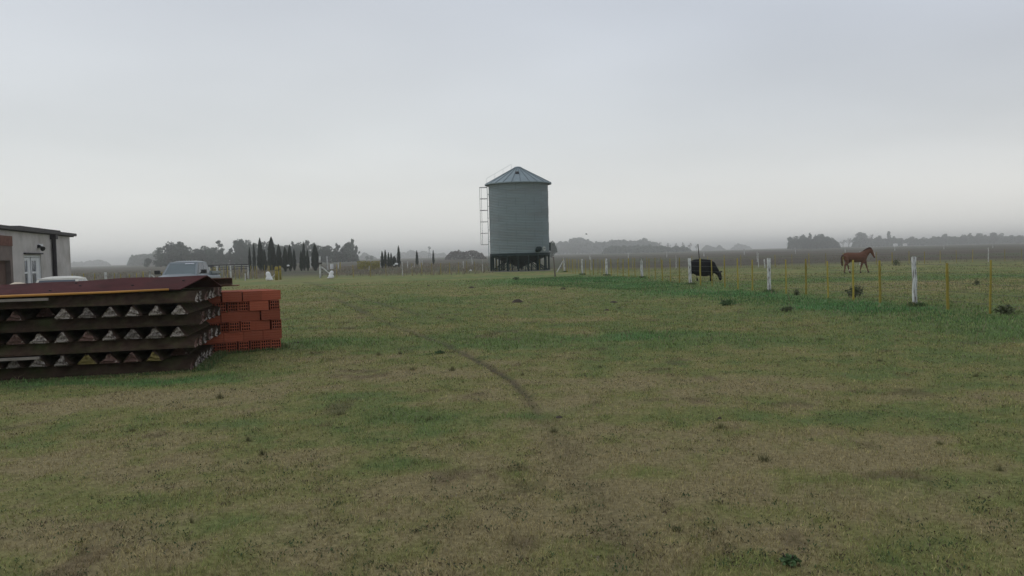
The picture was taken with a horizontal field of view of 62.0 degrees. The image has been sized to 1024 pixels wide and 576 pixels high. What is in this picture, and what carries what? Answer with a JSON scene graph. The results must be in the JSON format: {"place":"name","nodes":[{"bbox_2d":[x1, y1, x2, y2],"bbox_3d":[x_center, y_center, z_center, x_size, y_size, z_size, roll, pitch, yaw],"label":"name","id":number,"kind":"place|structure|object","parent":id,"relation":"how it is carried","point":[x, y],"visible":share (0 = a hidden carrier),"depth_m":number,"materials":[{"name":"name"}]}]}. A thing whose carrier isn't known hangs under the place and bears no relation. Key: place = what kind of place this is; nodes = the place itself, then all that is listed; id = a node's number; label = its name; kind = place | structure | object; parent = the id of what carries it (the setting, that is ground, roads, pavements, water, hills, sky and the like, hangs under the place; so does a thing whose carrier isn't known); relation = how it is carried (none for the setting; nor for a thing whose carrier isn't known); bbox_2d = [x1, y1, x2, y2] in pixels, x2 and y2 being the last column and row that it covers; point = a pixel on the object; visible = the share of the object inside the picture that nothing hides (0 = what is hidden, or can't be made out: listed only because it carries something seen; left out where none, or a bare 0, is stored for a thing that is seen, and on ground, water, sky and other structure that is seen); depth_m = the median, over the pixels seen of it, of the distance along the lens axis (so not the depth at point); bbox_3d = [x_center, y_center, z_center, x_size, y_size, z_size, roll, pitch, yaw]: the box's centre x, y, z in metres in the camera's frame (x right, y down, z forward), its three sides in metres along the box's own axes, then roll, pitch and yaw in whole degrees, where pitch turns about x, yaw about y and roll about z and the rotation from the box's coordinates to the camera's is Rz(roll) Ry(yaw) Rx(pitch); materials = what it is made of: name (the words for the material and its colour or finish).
{"place":"outdoors","nodes":[
{"label":"outdoors","id":0,"kind":"place"},
{"bbox_2d":[0,270,927,383],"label":"edge grass","id":1,"kind":"structure","parent":0,"point":[208,363],"depth_m":14.18,"materials":[{"name":"plant"}]},
{"bbox_2d":[0,243,1023,575],"bbox_3d":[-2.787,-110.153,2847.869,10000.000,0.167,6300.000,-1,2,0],"label":"ground","id":2,"kind":"structure","parent":0,"point":[292,277],"depth_m":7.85,"materials":[{"name":"plant"}]},
{"bbox_2d":[0,225,76,284],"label":"farm house","id":3,"kind":"structure","parent":2,"relation":"on","point":[30,254],"depth_m":32.53,"materials":[{"name":"white paint"}]},
{"bbox_2d":[0,261,5,284],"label":"brown door","id":4,"kind":"structure","parent":3,"relation":"in","point":[2,263],"depth_m":28.92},
{"bbox_2d":[24,257,30,282],"bbox_3d":[-18.193,-0.126,31.989,0.090,2.040,0.828,-2,2,-14],"label":"door","id":5,"kind":"structure","parent":3,"relation":"in","point":[26,259],"depth_m":32.05,"materials":[{"name":"white paint"}]},
{"bbox_2d":[30,258,39,282],"bbox_3d":[-18.469,-0.160,33.023,0.050,2.040,1.075,-2,2,-14],"label":"door","id":6,"kind":"structure","parent":3,"relation":"in","point":[34,262],"depth_m":32.97,"materials":[{"name":"white paint"}]},
{"bbox_2d":[36,276,87,282],"bbox_3d":[-14.209,0.321,26.785,1.820,1.375,4.290,-2,2,-15],"label":"parked car","id":7,"kind":"object","parent":2,"relation":"on","point":[62,278],"visible":0.16,"depth_m":26.64,"materials":[{"name":"beige paint"}]},
{"bbox_2d":[71,260,110,266],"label":"distant wood","id":8,"kind":"object","parent":2,"relation":"on","point":[94,263],"visible":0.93,"depth_m":1701.77,"materials":[{"name":"green plant"}]},
{"bbox_2d":[0,358,193,380],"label":"concrete beam","id":9,"kind":"structure","parent":2,"relation":"on","point":[77,370],"depth_m":13.15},
{"bbox_2d":[54,353,86,365],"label":"concrete beam","id":10,"kind":"structure","parent":9,"relation":"on","point":[68,359],"depth_m":13.02,"materials":[{"name":"concrete"}]},
{"bbox_2d":[0,336,197,356],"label":"concrete beam","id":11,"kind":"structure","parent":10,"relation":"on","point":[51,348],"depth_m":13.14,"materials":[{"name":"concrete"}]},
{"bbox_2d":[54,329,88,342],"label":"concrete beam","id":12,"kind":"structure","parent":11,"relation":"on","point":[69,336],"depth_m":13.03,"materials":[{"name":"concrete"}]},
{"bbox_2d":[145,326,176,338],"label":"concrete beam","id":13,"kind":"structure","parent":11,"relation":"on","point":[161,331],"depth_m":13.34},
{"bbox_2d":[199,329,211,339],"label":"concrete beam","id":14,"kind":"structure","parent":10,"relation":"on","point":[208,333],"depth_m":14.76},
{"bbox_2d":[0,333,13,344],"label":"concrete beam","id":15,"kind":"structure","parent":14,"relation":"on","point":[5,338],"depth_m":13.03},
{"bbox_2d":[29,330,65,343],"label":"concrete beam","id":16,"kind":"structure","parent":14,"relation":"on","point":[46,337],"depth_m":12.96,"materials":[{"name":"concrete"}]},
{"bbox_2d":[77,329,109,341],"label":"concrete beam","id":17,"kind":"structure","parent":14,"relation":"on","point":[93,334],"depth_m":13.13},
{"bbox_2d":[102,328,131,340],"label":"concrete beam","id":18,"kind":"structure","parent":14,"relation":"on","point":[116,333],"depth_m":13.21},
{"bbox_2d":[124,327,153,338],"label":"concrete beam","id":19,"kind":"structure","parent":14,"relation":"on","point":[138,332],"depth_m":13.28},
{"bbox_2d":[169,320,209,336],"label":"concrete beam","id":20,"kind":"structure","parent":14,"relation":"on","point":[183,331],"depth_m":13.73,"materials":[{"name":"concrete"}]},
{"bbox_2d":[201,309,210,318],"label":"concrete beam","id":21,"kind":"structure","parent":20,"relation":"on","point":[208,314],"depth_m":14.78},
{"bbox_2d":[6,308,41,320],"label":"concrete beam","id":22,"kind":"structure","parent":21,"relation":"on","point":[23,314],"depth_m":12.97,"materials":[{"name":"concrete"}]},
{"bbox_2d":[54,306,86,318],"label":"concrete beam","id":23,"kind":"structure","parent":21,"relation":"on","point":[69,312],"depth_m":13.01,"materials":[{"name":"concrete"}]},
{"bbox_2d":[0,291,197,308],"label":"concrete beam","id":24,"kind":"structure","parent":23,"relation":"on","point":[119,299],"depth_m":13.16,"materials":[{"name":"concrete"}]},
{"bbox_2d":[0,298,48,301],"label":"wooden plank","id":25,"kind":"object","parent":24,"relation":"on","point":[28,299],"visible":1,"depth_m":12.72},
{"bbox_2d":[148,303,179,315],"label":"concrete beam","id":26,"kind":"structure","parent":21,"relation":"on","point":[163,309],"depth_m":13.48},
{"bbox_2d":[72,270,211,280],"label":"dry weeds","id":27,"kind":"object","parent":2,"relation":"on","point":[110,274],"visible":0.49,"depth_m":129.46,"materials":[{"name":"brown plant"}]},
{"bbox_2d":[127,253,156,265],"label":"distant wood","id":28,"kind":"object","parent":2,"relation":"on","point":[136,260],"visible":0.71,"depth_m":902.06,"materials":[{"name":"green plant"}]},
{"bbox_2d":[152,247,170,266],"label":"grove tree","id":29,"kind":"object","parent":2,"relation":"on","point":[161,261],"visible":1,"depth_m":428.17,"materials":[{"name":"green plant"}]},
{"bbox_2d":[162,241,176,263],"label":"grove tree","id":30,"kind":"object","parent":2,"relation":"on","point":[168,247],"visible":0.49,"depth_m":437.53,"materials":[{"name":"green plant"}]},
{"bbox_2d":[72,265,272,279],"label":"wire fence","id":31,"kind":"object","parent":2,"relation":"on","point":[150,275],"visible":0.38,"depth_m":72.52,"materials":[{"name":"grey metal"}]},
{"bbox_2d":[171,241,186,261],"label":"grove tree","id":32,"kind":"object","parent":2,"relation":"on","point":[177,251],"visible":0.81,"depth_m":427.96,"materials":[{"name":"green plant"}]},
{"bbox_2d":[154,261,220,277],"bbox_3d":[-15.415,-0.388,40.294,2.360,1.790,5.370,-2,2,-3],"label":"pickup truck","id":33,"kind":"object","parent":2,"relation":"on","point":[184,268],"visible":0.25,"depth_m":39.74,"materials":[{"name":"silver metal"}]},
{"bbox_2d":[182,247,197,260],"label":"grove tree","id":34,"kind":"object","parent":2,"relation":"on","point":[187,254],"visible":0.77,"depth_m":422.60,"materials":[{"name":"green plant"}]},
{"bbox_2d":[194,350,204,359],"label":"concrete beam","id":35,"kind":"structure","parent":2,"relation":"on","point":[203,351],"depth_m":14.76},
{"bbox_2d":[6,355,39,368],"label":"concrete beam","id":36,"kind":"structure","parent":35,"relation":"on","point":[19,364],"depth_m":12.84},
{"bbox_2d":[29,354,60,366],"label":"concrete beam","id":37,"kind":"structure","parent":35,"relation":"on","point":[46,360],"depth_m":12.98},
{"bbox_2d":[77,352,110,364],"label":"concrete beam","id":38,"kind":"structure","parent":35,"relation":"on","point":[93,358],"depth_m":13.13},
{"bbox_2d":[123,349,154,362],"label":"concrete beam","id":39,"kind":"structure","parent":35,"relation":"on","point":[137,355],"depth_m":13.31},
{"bbox_2d":[146,349,174,360],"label":"concrete beam","id":40,"kind":"structure","parent":35,"relation":"on","point":[159,354],"depth_m":13.39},
{"bbox_2d":[195,246,212,264],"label":"grove tree","id":41,"kind":"object","parent":2,"relation":"on","point":[202,256],"visible":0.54,"depth_m":428.38,"materials":[{"name":"green plant"}]},
{"bbox_2d":[206,343,215,351],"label":"hollow brick","id":42,"kind":"object","parent":2,"relation":"on","point":[214,345],"visible":0.25,"depth_m":15.86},
{"bbox_2d":[170,343,203,355],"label":"concrete beam","id":43,"kind":"structure","parent":42,"relation":"on","point":[182,351],"depth_m":13.84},
{"bbox_2d":[205,247,218,264],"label":"grove tree","id":44,"kind":"object","parent":2,"relation":"on","point":[211,256],"visible":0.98,"depth_m":423.25,"materials":[{"name":"green plant"}]},
{"bbox_2d":[208,264,248,272],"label":"cattle pen","id":45,"kind":"object","parent":2,"relation":"on","point":[212,266],"visible":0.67,"depth_m":117.91,"materials":[{"name":"metal"}]},
{"bbox_2d":[232,239,247,263],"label":"grove tree","id":46,"kind":"object","parent":2,"relation":"on","point":[239,246],"visible":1,"depth_m":428.63,"materials":[{"name":"green plant"}]},
{"bbox_2d":[236,341,248,350],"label":"hollow brick","id":47,"kind":"object","parent":2,"relation":"on","point":[242,345],"visible":0.83,"depth_m":16.13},
{"bbox_2d":[223,331,243,341],"bbox_3d":[-5.275,0.916,16.095,0.355,0.180,0.183,-3,3,-30],"label":"hollow brick","id":48,"kind":"object","parent":47,"relation":"on","point":[233,336],"visible":0.98,"depth_m":16.02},
{"bbox_2d":[228,322,239,331],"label":"hollow brick","id":49,"kind":"object","parent":48,"relation":"on","point":[233,326],"visible":0.81,"depth_m":16.00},
{"bbox_2d":[220,311,240,321],"bbox_3d":[-5.303,0.543,16.033,0.355,0.180,0.183,-3,3,-29],"label":"hollow brick","id":50,"kind":"object","parent":49,"relation":"on","point":[231,316],"visible":0.97,"depth_m":15.96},
{"bbox_2d":[215,302,225,311],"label":"hollow brick","id":51,"kind":"object","parent":50,"relation":"on","point":[222,305],"visible":0.63,"depth_m":15.93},
{"bbox_2d":[208,296,220,302],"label":"hollow brick","id":52,"kind":"object","parent":51,"relation":"on","point":[215,299],"visible":0.27,"depth_m":15.82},
{"bbox_3d":[-7.286,0.114,15.529,3.792,0.177,0.308,-2,2,-15],"label":"concrete beam","id":53,"kind":"object","parent":52,"relation":"on","visible":0},
{"bbox_2d":[212,277,239,286],"bbox_3d":[-5.691,-0.105,16.006,1.070,0.160,0.460,-2,2,-15],"label":"steel channel","id":54,"kind":"object","parent":53,"relation":"on","point":[223,282],"visible":0.36,"depth_m":16.10,"materials":[{"name":"brown metal"}]},
{"bbox_2d":[226,302,237,311],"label":"hollow brick","id":55,"kind":"object","parent":50,"relation":"on","point":[231,306],"visible":0.91,"depth_m":16.03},
{"bbox_2d":[220,292,241,301],"bbox_3d":[-5.287,0.166,16.029,0.355,0.180,0.183,-3,3,-30],"label":"hollow brick","id":56,"kind":"object","parent":55,"relation":"on","point":[230,296],"visible":0.96,"depth_m":15.95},
{"bbox_2d":[243,330,262,340],"bbox_3d":[-4.955,0.901,16.264,0.355,0.180,0.183,-3,3,-28],"label":"hollow brick","id":57,"kind":"object","parent":47,"relation":"on","point":[253,335],"visible":0.97,"depth_m":16.19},
{"bbox_2d":[238,321,250,330],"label":"hollow brick","id":58,"kind":"object","parent":57,"relation":"on","point":[244,325],"visible":0.81,"depth_m":16.14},
{"bbox_2d":[239,310,259,320],"bbox_3d":[-5.009,0.527,16.245,0.355,0.180,0.183,-3,3,-29],"label":"hollow brick","id":59,"kind":"object","parent":58,"relation":"on","point":[249,315],"visible":0.86,"depth_m":16.16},
{"bbox_2d":[248,300,268,310],"bbox_3d":[-4.853,0.333,16.285,0.355,0.180,0.183,-3,3,-29],"label":"hollow brick","id":60,"kind":"object","parent":59,"relation":"on","point":[258,305],"visible":1,"depth_m":16.21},
{"bbox_2d":[241,291,261,300],"bbox_3d":[-4.970,0.150,16.247,0.355,0.180,0.183,-3,3,-30],"label":"hollow brick","id":61,"kind":"object","parent":60,"relation":"on","point":[251,295],"visible":0.88,"depth_m":16.17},
{"bbox_2d":[251,320,269,329],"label":"hollow brick","id":62,"kind":"object","parent":57,"relation":"on","point":[260,324],"visible":0.93,"depth_m":16.27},
{"bbox_2d":[223,268,274,278],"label":"dry weeds","id":63,"kind":"object","parent":2,"relation":"on","point":[250,275],"visible":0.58,"depth_m":102.83,"materials":[{"name":"brown plant"}]},
{"bbox_2d":[157,251,359,266],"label":"grove undergrowth","id":64,"kind":"object","parent":2,"relation":"on","point":[227,260],"visible":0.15,"depth_m":435.34,"materials":[{"name":"green plant"}]},
{"bbox_2d":[256,238,262,270],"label":"cypress tree","id":65,"kind":"object","parent":2,"relation":"on","point":[259,257],"visible":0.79,"depth_m":135.57,"materials":[{"name":"green plant"}]},
{"bbox_2d":[267,237,276,270],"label":"cypress tree","id":66,"kind":"object","parent":2,"relation":"on","point":[271,261],"visible":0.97,"depth_m":132.50,"materials":[{"name":"green plant"}]},
{"bbox_2d":[270,338,280,348],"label":"hollow brick","id":67,"kind":"object","parent":2,"relation":"on","point":[275,343],"visible":0.76,"depth_m":16.41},
{"bbox_2d":[263,329,281,339],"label":"hollow brick","id":68,"kind":"object","parent":67,"relation":"on","point":[272,333],"visible":0.93,"depth_m":16.38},
{"bbox_2d":[270,319,281,328],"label":"hollow brick","id":69,"kind":"object","parent":68,"relation":"on","point":[275,323],"visible":0.84,"depth_m":16.42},
{"bbox_2d":[259,309,279,319],"bbox_3d":[-4.666,0.513,16.392,0.355,0.180,0.183,-3,3,-30],"label":"hollow brick","id":70,"kind":"object","parent":69,"relation":"on","point":[269,314],"visible":1,"depth_m":16.31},
{"bbox_2d":[282,247,288,271],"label":"cypress tree","id":71,"kind":"object","parent":2,"relation":"on","point":[285,267],"visible":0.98,"depth_m":129.61,"materials":[{"name":"green plant"}]},
{"bbox_2d":[311,244,318,270],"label":"cypress tree","id":72,"kind":"object","parent":2,"relation":"on","point":[314,259],"visible":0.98,"depth_m":131.53,"materials":[{"name":"green plant"}]},
{"bbox_2d":[320,245,334,262],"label":"grove tree","id":73,"kind":"object","parent":2,"relation":"on","point":[326,251],"visible":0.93,"depth_m":423.47,"materials":[{"name":"green plant"}]},
{"bbox_2d":[357,261,379,269],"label":"hedge","id":74,"kind":"object","parent":2,"relation":"on","point":[367,264],"visible":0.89,"depth_m":124.82,"materials":[{"name":"green plant"}]},
{"bbox_2d":[331,262,492,275],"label":"dry weeds","id":75,"kind":"object","parent":2,"relation":"on","point":[434,266],"visible":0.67,"depth_m":107.75,"materials":[{"name":"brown plant"}]},
{"bbox_2d":[392,250,445,257],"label":"distant wood","id":76,"kind":"object","parent":2,"relation":"on","point":[412,254],"visible":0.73,"depth_m":1902.51,"materials":[{"name":"green plant"}]},
{"bbox_2d":[445,250,486,259],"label":"bare thicket","id":77,"kind":"object","parent":2,"relation":"on","point":[478,255],"visible":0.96,"depth_m":402.06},
{"bbox_2d":[479,166,551,271],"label":"grain silo","id":78,"kind":"object","parent":2,"relation":"on","point":[518,217],"visible":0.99,"depth_m":85.30,"materials":[{"name":"metal"}]},
{"bbox_2d":[554,237,651,254],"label":"distant wood","id":79,"kind":"object","parent":2,"relation":"on","point":[590,247],"visible":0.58,"depth_m":1355.92,"materials":[{"name":"green plant"}]},
{"bbox_2d":[602,244,691,253],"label":"distant hedge","id":80,"kind":"object","parent":2,"relation":"on","point":[637,248],"visible":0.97,"depth_m":901.75,"materials":[{"name":"green plant"}]},
{"bbox_2d":[324,248,1021,276],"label":"wire fence","id":81,"kind":"object","parent":2,"relation":"on","point":[972,255],"visible":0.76,"depth_m":76.96,"materials":[{"name":"grey metal"}]},
{"bbox_2d":[691,259,721,280],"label":"cow","id":82,"kind":"object","parent":2,"relation":"on","point":[704,270],"visible":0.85,"depth_m":44.40},
{"bbox_2d":[557,257,1023,313],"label":"wire fence","id":83,"kind":"object","parent":2,"relation":"on","point":[913,280],"visible":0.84,"depth_m":29.24,"materials":[{"name":"white wood"}]},
{"bbox_2d":[779,553,801,565],"bbox_3d":[1.440,1.409,4.412,0.120,0.071,0.109,-1,2,0],"label":"weed bush","id":84,"kind":"object","parent":2,"relation":"on","point":[787,559],"visible":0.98,"depth_m":4.39,"materials":[{"name":"green plant"}]},
{"bbox_2d":[565,253,1023,266],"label":"dry weeds","id":85,"kind":"object","parent":2,"relation":"on","point":[797,259],"visible":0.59,"depth_m":117.20,"materials":[{"name":"brown plant"}]},
{"bbox_2d":[845,284,864,297],"bbox_3d":[11.174,0.072,27.780,0.624,0.494,0.502,0,2,24],"label":"weed bush","id":86,"kind":"object","parent":2,"relation":"on","point":[856,290],"visible":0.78,"depth_m":27.73,"materials":[{"name":"green plant"}]},
{"bbox_2d":[840,247,874,272],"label":"horse","id":87,"kind":"object","parent":2,"relation":"on","point":[848,257],"visible":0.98,"depth_m":54.37},
{"bbox_2d":[851,235,1023,246],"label":"distant wood","id":88,"kind":"object","parent":2,"relation":"on","point":[918,242],"visible":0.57,"depth_m":1083.82,"materials":[{"name":"green plant"}]},
{"bbox_2d":[994,304,1015,314],"bbox_3d":[11.332,0.494,19.601,0.480,0.260,0.438,-1,2,0],"label":"weed bush","id":89,"kind":"object","parent":2,"relation":"on","point":[1008,309],"visible":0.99,"depth_m":19.55,"materials":[{"name":"green plant"}]},
{"bbox_2d":[0,0,1023,264],"label":"sky","id":90,"kind":"structure","parent":0,"point":[128,128],"materials":[{"name":"grey"}]},
{"bbox_2d":[514,275,1022,326],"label":"lush grass","id":91,"kind":"structure","parent":0,"point":[677,287],"depth_m":31.01,"materials":[{"name":"plant"}]},
{"bbox_2d":[582,264,1023,312],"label":"pasture grass","id":92,"kind":"structure","parent":0,"point":[919,269],"depth_m":48.22,"materials":[{"name":"plant"}]},
{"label":"hollow brick","id":93,"kind":"object","parent":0,"visible":0},
{"bbox_2d":[268,300,279,309],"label":"hollow brick","id":94,"kind":"object","parent":93,"relation":"on","point":[274,304],"visible":0.82,"depth_m":16.41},
{"bbox_2d":[262,290,280,299],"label":"hollow brick","id":95,"kind":"object","parent":94,"relation":"on","point":[271,294],"visible":0.91,"depth_m":16.36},
{"bbox_3d":[-7.374,1.186,15.522,3.796,0.177,0.307,-2,2,-15],"label":"concrete beam","id":96,"kind":"object","parent":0,"visible":0},
{"bbox_2d":[99,350,133,363],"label":"concrete beam","id":97,"kind":"structure","parent":96,"relation":"on","point":[116,357],"depth_m":13.23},
{"bbox_3d":[-8.675,1.115,13.877,0.267,0.158,2.823,-2,2,-11],"label":"concrete beam","id":98,"kind":"object","parent":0,"visible":0},
{"bbox_2d":[0,356,39,360],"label":"wooden plank","id":99,"kind":"object","parent":98,"relation":"on","point":[19,358],"visible":1,"depth_m":12.73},
{"bbox_3d":[-7.311,0.471,15.530,3.796,0.177,0.307,-2,2,-15],"label":"concrete beam","id":100,"kind":"object","parent":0,"visible":0},
{"bbox_2d":[0,309,18,320],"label":"concrete beam","id":101,"kind":"structure","parent":100,"relation":"on","point":[5,314],"depth_m":13.11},
{"bbox_2d":[78,305,113,317],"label":"concrete beam","id":102,"kind":"structure","parent":100,"relation":"on","point":[92,311],"depth_m":13.13,"materials":[{"name":"concrete"}]},
{"bbox_3d":[-7.302,0.827,15.534,3.782,0.177,0.306,-2,2,-15],"label":"concrete beam","id":103,"kind":"object","parent":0,"visible":0},
{"bbox_2d":[6,332,39,344],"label":"concrete beam","id":104,"kind":"structure","parent":103,"relation":"on","point":[22,338],"depth_m":12.88,"materials":[{"name":"concrete"}]},
{"bbox_2d":[0,313,201,332],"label":"concrete beam","id":105,"kind":"structure","parent":104,"relation":"on","point":[39,325],"depth_m":13.15,"materials":[{"name":"concrete"}]},
{"bbox_2d":[36,307,63,316],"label":"concrete beam","id":106,"kind":"structure","parent":105,"relation":"on","point":[47,312],"depth_m":13.31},
{"bbox_2d":[101,305,131,316],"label":"concrete beam","id":107,"kind":"structure","parent":105,"relation":"on","point":[117,311],"depth_m":13.19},
{"bbox_2d":[125,304,155,316],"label":"concrete beam","id":108,"kind":"structure","parent":105,"relation":"on","point":[140,309],"depth_m":13.35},
{"bbox_2d":[171,300,212,314],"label":"concrete beam","id":109,"kind":"structure","parent":105,"relation":"on","point":[184,308],"depth_m":13.89,"materials":[{"name":"concrete"}]},
{"bbox_2d":[84,290,202,300],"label":"concrete beam","id":110,"kind":"structure","parent":109,"relation":"on","point":[199,295],"depth_m":13.77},
{"bbox_2d":[187,288,214,297],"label":"concrete beam","id":111,"kind":"structure","parent":109,"relation":"on","point":[212,293],"depth_m":15.03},
{"bbox_2d":[0,275,222,294],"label":"rusty sheet","id":112,"kind":"object","parent":111,"relation":"on","point":[170,283],"visible":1,"depth_m":13.53,"materials":[{"name":"metal"}]},
{"bbox_2d":[0,288,168,297],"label":"yellow pole","id":113,"kind":"object","parent":112,"relation":"on","point":[58,294],"visible":1,"depth_m":12.99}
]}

